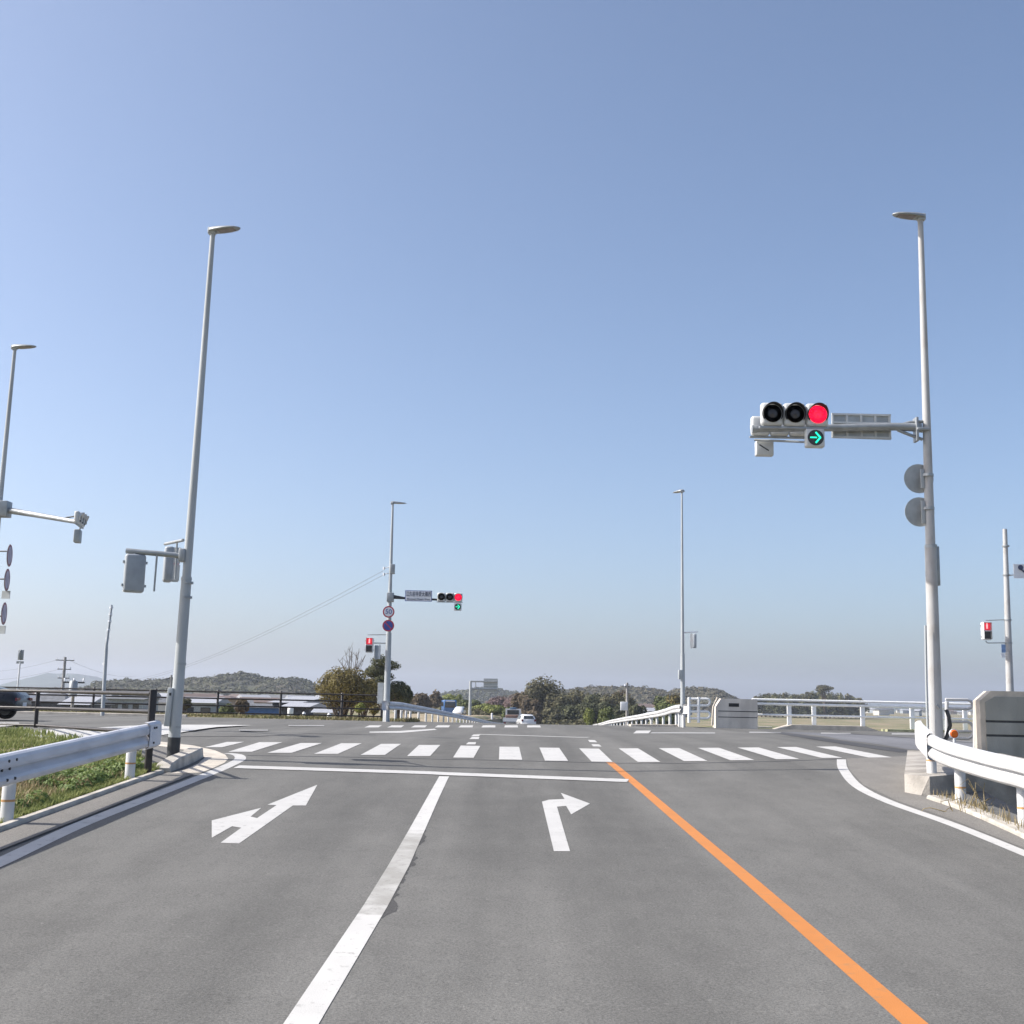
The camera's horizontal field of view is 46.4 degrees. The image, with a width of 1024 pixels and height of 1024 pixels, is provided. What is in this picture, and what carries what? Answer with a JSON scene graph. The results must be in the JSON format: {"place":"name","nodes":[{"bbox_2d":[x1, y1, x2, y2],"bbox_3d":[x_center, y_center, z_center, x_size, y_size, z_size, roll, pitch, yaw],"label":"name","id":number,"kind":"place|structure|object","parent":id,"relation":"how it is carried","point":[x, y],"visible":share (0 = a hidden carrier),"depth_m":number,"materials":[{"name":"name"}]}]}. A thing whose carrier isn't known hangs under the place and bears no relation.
{"place":"outdoors","nodes":[
{"label":"outdoors","id":0,"kind":"place"},
{"bbox_2d":[0,673,106,688],"bbox_3d":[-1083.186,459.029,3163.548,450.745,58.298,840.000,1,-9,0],"label":"mountain","id":1,"kind":"structure","parent":0,"point":[48,680],"depth_m":2944.41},
{"bbox_2d":[0,758,160,823],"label":"verge grass","id":2,"kind":"structure","parent":0,"point":[61,797],"depth_m":15.31,"materials":[{"name":"plant"}]},
{"bbox_2d":[141,746,182,762],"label":"sidewalk","id":3,"kind":"structure","parent":0,"point":[159,754],"depth_m":21.82,"materials":[{"name":"concrete"}]},
{"bbox_2d":[126,225,240,756],"bbox_3d":[-6.144,-0.324,22.505,1.738,10.268,1.326,1,-9,0],"label":"street lamp","id":4,"kind":"object","parent":3,"relation":"on","point":[174,702],"visible":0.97,"depth_m":21.78,"materials":[{"name":"grey metal"}]},
{"bbox_2d":[121,554,147,592],"bbox_3d":[-6.891,1.125,21.770,0.432,0.699,0.308,6,-10,-26],"label":"pedestrian signal","id":5,"kind":"object","parent":4,"relation":"attached to","point":[134,573],"visible":1,"depth_m":21.63,"materials":[{"name":"grey metal"}]},
{"bbox_2d":[162,546,179,582],"bbox_3d":[-6.487,1.003,22.766,0.295,0.669,0.414,4,-10,-19],"label":"pedestrian signal","id":6,"kind":"object","parent":4,"relation":"attached to","point":[168,569],"visible":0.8,"depth_m":22.60,"materials":[{"name":"grey metal"}]},
{"bbox_2d":[85,673,314,695],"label":"hill","id":7,"kind":"structure","parent":0,"point":[226,685],"depth_m":661.88,"materials":[{"name":"plant"}]},
{"bbox_2d":[79,671,319,695],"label":"woodland","id":8,"kind":"object","parent":7,"relation":"on","point":[241,674],"visible":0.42,"depth_m":669.38,"materials":[{"name":"green plant"}]},
{"bbox_2d":[1,704,972,758],"bbox_3d":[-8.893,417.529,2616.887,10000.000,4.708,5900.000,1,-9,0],"label":"ground","id":9,"kind":"structure","parent":0,"point":[878,724],"depth_m":417.55,"materials":[{"name":"soil"}]},
{"bbox_2d":[31,693,68,710],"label":"house","id":10,"kind":"structure","parent":9,"relation":"on","point":[54,698],"depth_m":144.70,"materials":[{"name":"white metal"}]},
{"bbox_2d":[0,760,122,808],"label":"dry weeds","id":11,"kind":"object","parent":9,"relation":"on","point":[26,786],"visible":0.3,"depth_m":15.68,"materials":[{"name":"green plant"}]},
{"bbox_2d":[0,725,144,762],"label":"verge grass","id":12,"kind":"structure","parent":9,"relation":"on","point":[12,735],"depth_m":23.87,"materials":[{"name":"plant"}]},
{"bbox_2d":[0,758,152,812],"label":"verge weeds","id":13,"kind":"object","parent":9,"relation":"on","point":[103,773],"visible":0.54,"depth_m":16.52,"materials":[{"name":"green plant"}]},
{"bbox_2d":[0,689,156,772],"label":"pedestrian fence","id":14,"kind":"object","parent":9,"relation":"on","point":[151,709],"visible":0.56,"depth_m":22.94,"materials":[{"name":"metal"}]},
{"bbox_2d":[0,720,161,822],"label":"guardrail","id":15,"kind":"object","parent":9,"relation":"on","point":[26,764],"visible":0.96,"depth_m":14.66,"materials":[{"name":"metal"}]},
{"bbox_2d":[58,696,114,712],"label":"house","id":16,"kind":"structure","parent":9,"relation":"on","point":[83,699],"depth_m":116.58,"materials":[{"name":"white metal"}]},
{"bbox_2d":[105,697,159,712],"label":"house","id":17,"kind":"structure","parent":9,"relation":"on","point":[126,700],"depth_m":144.82,"materials":[{"name":"white metal"}]},
{"bbox_2d":[0,686,382,719],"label":"pedestrian fence","id":18,"kind":"object","parent":9,"relation":"on","point":[217,705],"visible":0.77,"depth_m":53.80,"materials":[{"name":"metal"}]},
{"bbox_2d":[182,697,230,711],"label":"house","id":19,"kind":"structure","parent":9,"relation":"on","point":[205,702],"depth_m":134.92,"materials":[{"name":"white metal"}]},
{"bbox_2d":[33,710,419,721],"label":"verge grass","id":20,"kind":"structure","parent":9,"relation":"on","point":[263,716],"depth_m":52.89,"materials":[{"name":"plant"}]},
{"bbox_2d":[245,703,278,714],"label":"house","id":21,"kind":"structure","parent":9,"relation":"on","point":[261,710],"depth_m":106.19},
{"bbox_2d":[281,702,325,715],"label":"house","id":22,"kind":"structure","parent":9,"relation":"on","point":[298,710],"depth_m":96.83,"materials":[{"name":"white metal"}]},
{"bbox_2d":[270,696,339,714],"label":"house","id":23,"kind":"structure","parent":9,"relation":"on","point":[275,703],"depth_m":108.30,"materials":[{"name":"white metal"}]},
{"bbox_2d":[313,666,376,717],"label":"tree","id":24,"kind":"object","parent":9,"relation":"on","point":[339,681],"visible":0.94,"depth_m":70.60,"materials":[{"name":"green plant"}]},
{"bbox_2d":[411,692,432,707],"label":"tree","id":25,"kind":"object","parent":9,"relation":"on","point":[422,699],"visible":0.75,"depth_m":210.99,"materials":[{"name":"green plant"}]},
{"bbox_2d":[367,714,500,722],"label":"dirt verge","id":26,"kind":"structure","parent":9,"relation":"on","point":[422,717],"depth_m":131.03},
{"bbox_2d":[362,654,410,708],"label":"tree","id":27,"kind":"object","parent":26,"relation":"on","point":[376,670],"visible":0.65,"depth_m":80.78,"materials":[{"name":"green plant"}]},
{"bbox_2d":[468,678,497,714],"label":"sign gantry","id":28,"kind":"object","parent":26,"relation":"on","point":[490,685],"visible":0.93,"depth_m":173.16,"materials":[{"name":"grey metal"}]},
{"bbox_2d":[382,701,502,723],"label":"guardrail","id":29,"kind":"object","parent":9,"relation":"on","point":[401,707],"visible":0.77,"depth_m":65.23,"materials":[{"name":"metal"}]},
{"bbox_2d":[481,705,504,715],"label":"tree","id":30,"kind":"object","parent":9,"relation":"on","point":[495,710],"visible":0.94,"depth_m":210.90,"materials":[{"name":"green plant"}]},
{"bbox_2d":[519,695,542,713],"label":"tree","id":31,"kind":"object","parent":9,"relation":"on","point":[527,704],"visible":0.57,"depth_m":220.92,"materials":[{"name":"green plant"}]},
{"bbox_2d":[408,706,654,724],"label":"undergrowth","id":32,"kind":"object","parent":9,"relation":"on","point":[477,711],"visible":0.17,"depth_m":203.04,"materials":[{"name":"green plant"}]},
{"bbox_2d":[520,676,565,710],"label":"tree","id":33,"kind":"object","parent":9,"relation":"on","point":[540,690],"visible":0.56,"depth_m":226.78,"materials":[{"name":"green plant"}]},
{"bbox_2d":[540,707,561,722],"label":"tree","id":34,"kind":"object","parent":9,"relation":"on","point":[552,713],"visible":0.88,"depth_m":204.10,"materials":[{"name":"green plant"}]},
{"bbox_2d":[543,691,572,708],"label":"tree","id":35,"kind":"object","parent":9,"relation":"on","point":[560,700],"visible":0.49,"depth_m":224.21,"materials":[{"name":"green plant"}]},
{"bbox_2d":[556,704,576,722],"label":"tree","id":36,"kind":"object","parent":9,"relation":"on","point":[568,711],"visible":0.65,"depth_m":210.26,"materials":[{"name":"green plant"}]},
{"bbox_2d":[566,688,590,705],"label":"tree","id":37,"kind":"object","parent":9,"relation":"on","point":[576,698],"visible":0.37,"depth_m":235.81,"materials":[{"name":"green plant"}]},
{"bbox_2d":[570,702,598,721],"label":"tree","id":38,"kind":"object","parent":9,"relation":"on","point":[581,709],"visible":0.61,"depth_m":209.76,"materials":[{"name":"green plant"}]},
{"bbox_2d":[597,706,615,722],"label":"tree","id":39,"kind":"object","parent":9,"relation":"on","point":[605,714],"visible":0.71,"depth_m":143.52,"materials":[{"name":"green plant"}]},
{"bbox_2d":[599,692,625,707],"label":"tree","id":40,"kind":"object","parent":9,"relation":"on","point":[612,700],"visible":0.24,"depth_m":230.44,"materials":[{"name":"green plant"}]},
{"bbox_2d":[628,703,648,723],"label":"tree","id":41,"kind":"object","parent":9,"relation":"on","point":[635,709],"visible":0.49,"depth_m":206.35,"materials":[{"name":"green plant"}]},
{"bbox_2d":[594,704,687,727],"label":"guardrail","id":42,"kind":"object","parent":9,"relation":"on","point":[669,711],"visible":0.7,"depth_m":65.35,"materials":[{"name":"metal"}]},
{"bbox_2d":[658,700,674,724],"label":"tree","id":43,"kind":"object","parent":9,"relation":"on","point":[664,705],"visible":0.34,"depth_m":186.53,"materials":[{"name":"green plant"}]},
{"bbox_2d":[711,697,757,728],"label":"parapet","id":44,"kind":"structure","parent":9,"relation":"on","point":[736,713],"depth_m":50.22,"materials":[{"name":"grey concrete"}]},
{"bbox_2d":[758,702,869,717],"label":"undergrowth","id":45,"kind":"object","parent":9,"relation":"on","point":[799,711],"visible":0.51,"depth_m":546.25,"materials":[{"name":"green plant"}]},
{"bbox_2d":[815,685,833,718],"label":"tree","id":46,"kind":"object","parent":9,"relation":"on","point":[820,689],"visible":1,"depth_m":542.97,"materials":[{"name":"green plant"}]},
{"bbox_2d":[915,720,1023,825],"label":"guardrail","id":47,"kind":"object","parent":9,"relation":"on","point":[960,760],"visible":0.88,"depth_m":15.54,"materials":[{"name":"metal"}]},
{"bbox_2d":[973,691,1023,757],"bbox_3d":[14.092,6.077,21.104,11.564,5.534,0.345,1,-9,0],"label":"parapet","id":48,"kind":"structure","parent":9,"relation":"on","point":[998,721],"depth_m":21.30,"materials":[{"name":"concrete"}]},
{"bbox_2d":[0,714,1023,1023],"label":"road","id":49,"kind":"structure","parent":0,"point":[634,906],"depth_m":9.99,"materials":[{"name":"asphalt"}]},
{"bbox_2d":[0,687,32,718],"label":"parked car","id":50,"kind":"object","parent":49,"relation":"on","point":[15,699],"visible":0.88,"depth_m":37.63,"materials":[{"name":"paint"}]},
{"bbox_2d":[0,344,73,524],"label":"street lamp","id":51,"kind":"object","parent":49,"relation":"on","point":[7,510],"visible":0.93,"depth_m":32.07,"materials":[{"name":"grey metal"}]},
{"bbox_2d":[0,569,10,598],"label":"round sign","id":52,"kind":"object","parent":51,"relation":"attached to","point":[6,593],"visible":1,"depth_m":30.60,"materials":[{"name":"metal"}]},
{"bbox_2d":[74,511,88,528],"bbox_3d":[-10.732,0.196,29.808,0.223,0.334,0.899,3,-9,-9],"label":"traffic light","id":53,"kind":"object","parent":51,"relation":"attached to","point":[81,519],"visible":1,"depth_m":29.61,"materials":[{"name":"grey metal"}]},
{"bbox_2d":[0,770,163,831],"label":"kerb","id":54,"kind":"structure","parent":49,"relation":"on","point":[47,811],"depth_m":14.76,"materials":[{"name":"concrete"}]},
{"bbox_2d":[0,773,192,849],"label":"shoulder","id":55,"kind":"object","parent":49,"relation":"on","point":[27,830],"visible":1,"depth_m":14.29},
{"bbox_2d":[16,711,186,716],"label":"kerb","id":56,"kind":"structure","parent":49,"relation":"on","point":[89,713],"depth_m":51.98,"materials":[{"name":"concrete"}]},
{"bbox_2d":[100,605,112,715],"bbox_3d":[-17.554,6.403,51.750,0.258,4.794,0.517,6,-10,-29],"label":"utility pole","id":57,"kind":"object","parent":49,"relation":"on","point":[105,668],"visible":1,"depth_m":51.64,"materials":[{"name":"grey metal"}]},
{"bbox_2d":[0,753,245,866],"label":"edge line","id":58,"kind":"object","parent":49,"relation":"on","point":[18,853],"visible":1,"depth_m":13.93,"materials":[{"name":"white paint"}]},
{"bbox_2d":[34,725,243,738],"bbox_3d":[-9.469,5.683,31.214,3.058,0.105,13.069,1,-9,0],"label":"lane line","id":59,"kind":"object","parent":49,"relation":"on","point":[165,730],"visible":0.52,"depth_m":29.02,"materials":[{"name":"white paint"}]},
{"bbox_2d":[157,747,202,772],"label":"kerb","id":60,"kind":"structure","parent":49,"relation":"on","point":[183,758],"depth_m":19.75,"materials":[{"name":"concrete"}]},
{"bbox_2d":[159,742,227,772],"bbox_3d":[-5.898,4.489,22.078,1.175,0.238,6.924,4,-10,-19],"label":"gutter","id":61,"kind":"object","parent":49,"relation":"on","point":[212,759],"visible":0.69,"depth_m":21.01,"materials":[{"name":"concrete"}]},
{"bbox_2d":[212,785,316,842],"bbox_3d":[-3.047,3.723,15.011,0.752,0.214,5.504,1,-9,3],"label":"arrow marking","id":62,"kind":"object","parent":49,"relation":"on","point":[247,823],"visible":1,"depth_m":14.01,"materials":[{"name":"white paint"}]},
{"bbox_2d":[0,722,649,732],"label":"lane line","id":63,"kind":"object","parent":49,"relation":"on","point":[390,731],"visible":0.95,"depth_m":34.98,"materials":[{"name":"white paint"}]},
{"bbox_2d":[283,776,448,1023],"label":"lane line","id":64,"kind":"object","parent":49,"relation":"on","point":[315,1000],"visible":1,"depth_m":8.49,"materials":[{"name":"paint"}]},
{"bbox_2d":[368,501,436,721],"bbox_3d":[-4.218,4.433,51.984,4.028,9.890,0.402,1,-9,0],"label":"street lamp","id":65,"kind":"object","parent":49,"relation":"on","point":[391,596],"visible":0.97,"depth_m":51.75,"materials":[{"name":"grey metal"}]},
{"bbox_2d":[405,590,431,601],"bbox_3d":[-4.062,3.647,51.926,1.166,0.469,0.049,1,-9,0],"label":"name plate","id":66,"kind":"object","parent":65,"relation":"attached to","point":[415,595],"visible":1,"depth_m":51.91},
{"bbox_2d":[437,593,462,602],"bbox_3d":[-2.694,3.706,51.734,1.132,0.420,0.281,1,-9,0],"label":"traffic light","id":67,"kind":"object","parent":65,"relation":"attached to","point":[450,597],"visible":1,"depth_m":51.72,"materials":[{"name":"white plastic"}]},
{"bbox_2d":[381,829,425,917],"bbox_3d":[-0.978,3.320,11.245,0.171,0.161,4.683,1,-9,0],"label":"road tar","id":68,"kind":"object","parent":49,"relation":"on","point":[392,906],"visible":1,"depth_m":9.78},
{"bbox_2d":[234,765,628,781],"bbox_3d":[-1.347,4.342,19.881,6.569,0.077,0.813,1,-9,4],"label":"stop line","id":69,"kind":"object","parent":49,"relation":"on","point":[439,773],"visible":1,"depth_m":19.88,"materials":[{"name":"white paint"}]},
{"bbox_2d":[367,725,540,726],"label":"crosswalk","id":70,"kind":"structure","parent":49,"relation":"on","point":[459,726],"depth_m":44.72,"materials":[{"name":"white paint"}]},
{"bbox_2d":[162,734,829,762],"bbox_3d":[-1.385,4.893,24.505,13.664,0.202,8.029,-6,-12,39],"label":"road seam","id":71,"kind":"object","parent":49,"relation":"on","point":[472,759],"visible":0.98,"depth_m":22.90,"materials":[{"name":"asphalt"}]},
{"bbox_2d":[503,707,520,723],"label":"truck","id":72,"kind":"object","parent":49,"relation":"on","point":[511,715],"visible":0.43,"depth_m":148.24,"materials":[{"name":"white paint"}]},
{"bbox_2d":[516,714,535,723],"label":"car","id":73,"kind":"object","parent":49,"relation":"on","point":[526,719],"visible":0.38,"depth_m":129.22,"materials":[{"name":"white paint"}]},
{"bbox_2d":[208,742,887,761],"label":"crosswalk","id":74,"kind":"structure","parent":49,"relation":"on","point":[557,754],"depth_m":24.75,"materials":[{"name":"white paint"}]},
{"bbox_2d":[542,793,589,850],"bbox_3d":[0.743,3.799,14.880,0.653,0.192,5.354,1,-9,0],"label":"arrow marking","id":75,"kind":"object","parent":49,"relation":"on","point":[556,830],"visible":1,"depth_m":15.00,"materials":[{"name":"white paint"}]},
{"bbox_2d":[239,725,914,734],"bbox_3d":[3.618,7.530,41.282,28.771,0.073,8.406,6,-10,-28],"label":"lane line","id":76,"kind":"object","parent":49,"relation":"on","point":[651,732],"visible":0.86,"depth_m":40.02,"materials":[{"name":"paint"}]},
{"bbox_2d":[673,489,697,726],"bbox_3d":[7.536,4.322,52.734,1.225,10.780,0.626,-6,-11,37],"label":"street lamp","id":77,"kind":"object","parent":49,"relation":"on","point":[681,674],"visible":0.96,"depth_m":52.40,"materials":[{"name":"grey metal"}]},
{"bbox_2d":[688,697,710,722],"bbox_3d":[7.795,8.240,49.699,0.985,1.060,0.125,1,-9,0],"label":"pipe fence","id":78,"kind":"object","parent":49,"relation":"on","point":[698,711],"visible":1,"depth_m":49.66,"materials":[{"name":"metal"}]},
{"bbox_2d":[606,762,927,1023],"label":"line","id":79,"kind":"object","parent":49,"relation":"on","point":[899,1010],"visible":1,"depth_m":8.94,"materials":[{"name":"orange paint"}]},
{"bbox_2d":[773,724,877,730],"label":"kerb","id":80,"kind":"structure","parent":49,"relation":"on","point":[826,727],"depth_m":50.24,"materials":[{"name":"concrete"}]},
{"bbox_2d":[766,731,972,751],"bbox_3d":[9.963,6.601,35.022,4.431,0.160,20.861,1,-9,2],"label":"road seam","id":81,"kind":"object","parent":49,"relation":"on","point":[852,743],"visible":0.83,"depth_m":28.79,"materials":[{"name":"asphalt"}]},
{"bbox_2d":[786,732,972,749],"bbox_3d":[10.130,6.537,34.575,3.860,0.159,20.610,1,-9,0],"label":"road patch","id":82,"kind":"object","parent":49,"relation":"on","point":[904,743],"visible":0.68,"depth_m":29.94,"materials":[{"name":"asphalt"}]},
{"bbox_2d":[881,729,944,732],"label":"kerb","id":83,"kind":"structure","parent":49,"relation":"on","point":[899,730],"depth_m":50.29,"materials":[{"name":"concrete"}]},
{"bbox_2d":[752,698,972,729],"bbox_3d":[27.011,8.878,50.890,33.612,1.164,0.215,1,-9,0],"label":"bridge railing","id":84,"kind":"object","parent":83,"relation":"on","point":[862,716],"visible":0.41,"depth_m":50.85,"materials":[{"name":"metal"}]},
{"bbox_2d":[837,759,1023,855],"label":"edge line","id":85,"kind":"object","parent":49,"relation":"on","point":[849,778],"visible":1,"depth_m":15.58,"materials":[{"name":"white paint"}]},
{"bbox_2d":[847,756,1023,847],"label":"shoulder","id":86,"kind":"object","parent":49,"relation":"on","point":[884,775],"visible":0.67,"depth_m":18.03},
{"bbox_2d":[922,779,994,811],"bbox_3d":[5.981,3.762,15.766,1.219,0.482,0.552,7,-11,-32],"label":"dead vine","id":87,"kind":"object","parent":86,"relation":"on","point":[977,797],"visible":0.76,"depth_m":15.73,"materials":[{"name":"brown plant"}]},
{"bbox_2d":[904,750,1023,808],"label":"footing","id":88,"kind":"object","parent":86,"relation":"on","point":[919,779],"visible":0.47,"depth_m":17.68,"materials":[{"name":"concrete"}]},
{"bbox_2d":[751,212,951,739],"bbox_3d":[6.201,-0.583,22.105,3.511,10.481,0.398,1,-9,0],"label":"street lamp","id":89,"kind":"object","parent":88,"relation":"on","point":[933,695],"visible":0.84,"depth_m":21.98,"materials":[{"name":"grey metal"}]},
{"bbox_2d":[749,416,803,438],"bbox_3d":[5.052,-1.588,22.657,1.116,0.414,0.277,1,-9,0],"label":"traffic light","id":90,"kind":"object","parent":89,"relation":"attached to","point":[754,420],"visible":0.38,"depth_m":22.53,"materials":[{"name":"grey metal"}]},
{"bbox_2d":[754,439,804,456],"bbox_3d":[5.013,-1.222,22.314,0.974,0.308,0.374,-2,-10,21],"label":"arrow signal","id":91,"kind":"object","parent":89,"relation":"attached to","point":[764,447],"visible":1,"depth_m":22.39,"materials":[{"name":"grey metal"}]},
{"bbox_2d":[759,402,829,429],"bbox_3d":[5.198,-1.778,21.943,1.286,0.477,0.320,1,-9,0],"label":"traffic light","id":92,"kind":"object","parent":89,"relation":"attached to","point":[794,415],"visible":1,"depth_m":21.92,"materials":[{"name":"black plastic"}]},
{"bbox_2d":[804,429,824,448],"bbox_3d":[5.545,-1.347,21.888,0.340,0.340,0.191,1,-9,0],"label":"arrow signal","id":93,"kind":"object","parent":92,"relation":"hanging from","point":[814,438],"visible":1,"depth_m":21.81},
{"bbox_2d":[831,413,891,439],"bbox_3d":[6.537,-1.605,22.362,1.112,0.486,0.062,1,-9,0],"label":"name plate","id":94,"kind":"object","parent":89,"relation":"attached to","point":[847,418],"visible":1,"depth_m":22.35,"materials":[{"name":"metal"}]},
{"bbox_2d":[904,464,933,492],"bbox_3d":[7.561,-0.630,22.142,0.550,0.550,0.161,1,-9,0],"label":"round sign","id":95,"kind":"object","parent":89,"relation":"attached to","point":[914,479],"visible":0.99,"depth_m":22.20,"materials":[{"name":"grey metal"}]},
{"bbox_2d":[905,497,934,526],"bbox_3d":[7.544,-0.012,22.044,0.550,0.550,0.161,1,-9,0],"label":"round sign","id":96,"kind":"object","parent":89,"relation":"attached to","point":[915,515],"visible":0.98,"depth_m":22.10,"materials":[{"name":"grey metal"}]},
{"bbox_2d":[931,790,1023,829],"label":"dry weeds","id":97,"kind":"object","parent":86,"relation":"on","point":[980,808],"visible":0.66,"depth_m":15.42,"materials":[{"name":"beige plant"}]},
{"bbox_2d":[945,698,974,747],"bbox_3d":[8.268,3.929,21.883,0.572,1.032,0.470,1,-9,0],"label":"pipe fence","id":98,"kind":"object","parent":49,"relation":"on","point":[971,731],"visible":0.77,"depth_m":22.07,"materials":[{"name":"metal"}]},
{"bbox_2d":[926,795,1023,838],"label":"kerb","id":99,"kind":"structure","parent":49,"relation":"on","point":[1010,827],"depth_m":14.98,"materials":[{"name":"concrete"}]},
{"bbox_2d":[985,529,1013,690],"bbox_3d":[20.340,4.941,49.909,1.177,8.565,0.331,1,-9,0],"label":"signal pole","id":100,"kind":"object","parent":49,"relation":"on","point":[1007,619],"visible":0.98,"depth_m":49.88,"materials":[{"name":"grey metal"}]},
{"bbox_2d":[980,622,992,639],"bbox_3d":[19.781,4.957,49.787,0.461,0.745,0.328,1,-9,0],"label":"pedestrian signal","id":101,"kind":"object","parent":100,"relation":"attached to","point":[986,630],"visible":1,"depth_m":49.74,"materials":[{"name":"grey metal"}]},
{"bbox_2d":[0,0,1023,706],"label":"sky","id":102,"kind":"structure","parent":0,"point":[526,277],"materials":[{"name":"blue"}]},
{"bbox_2d":[558,686,732,712],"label":"trees","id":103,"kind":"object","parent":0,"point":[693,702],"depth_m":747.95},
{"bbox_2d":[484,685,772,713],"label":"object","id":104,"kind":"object","parent":103,"relation":"on","point":[652,693],"visible":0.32,"depth_m":753.39,"materials":[{"name":"green plant"}]},
{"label":"hill","id":105,"kind":"structure","parent":0,"visible":0},
{"bbox_2d":[429,687,518,702],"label":"woodland","id":106,"kind":"object","parent":105,"relation":"on","point":[481,696],"visible":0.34,"depth_m":1120.79,"materials":[{"name":"green plant"}]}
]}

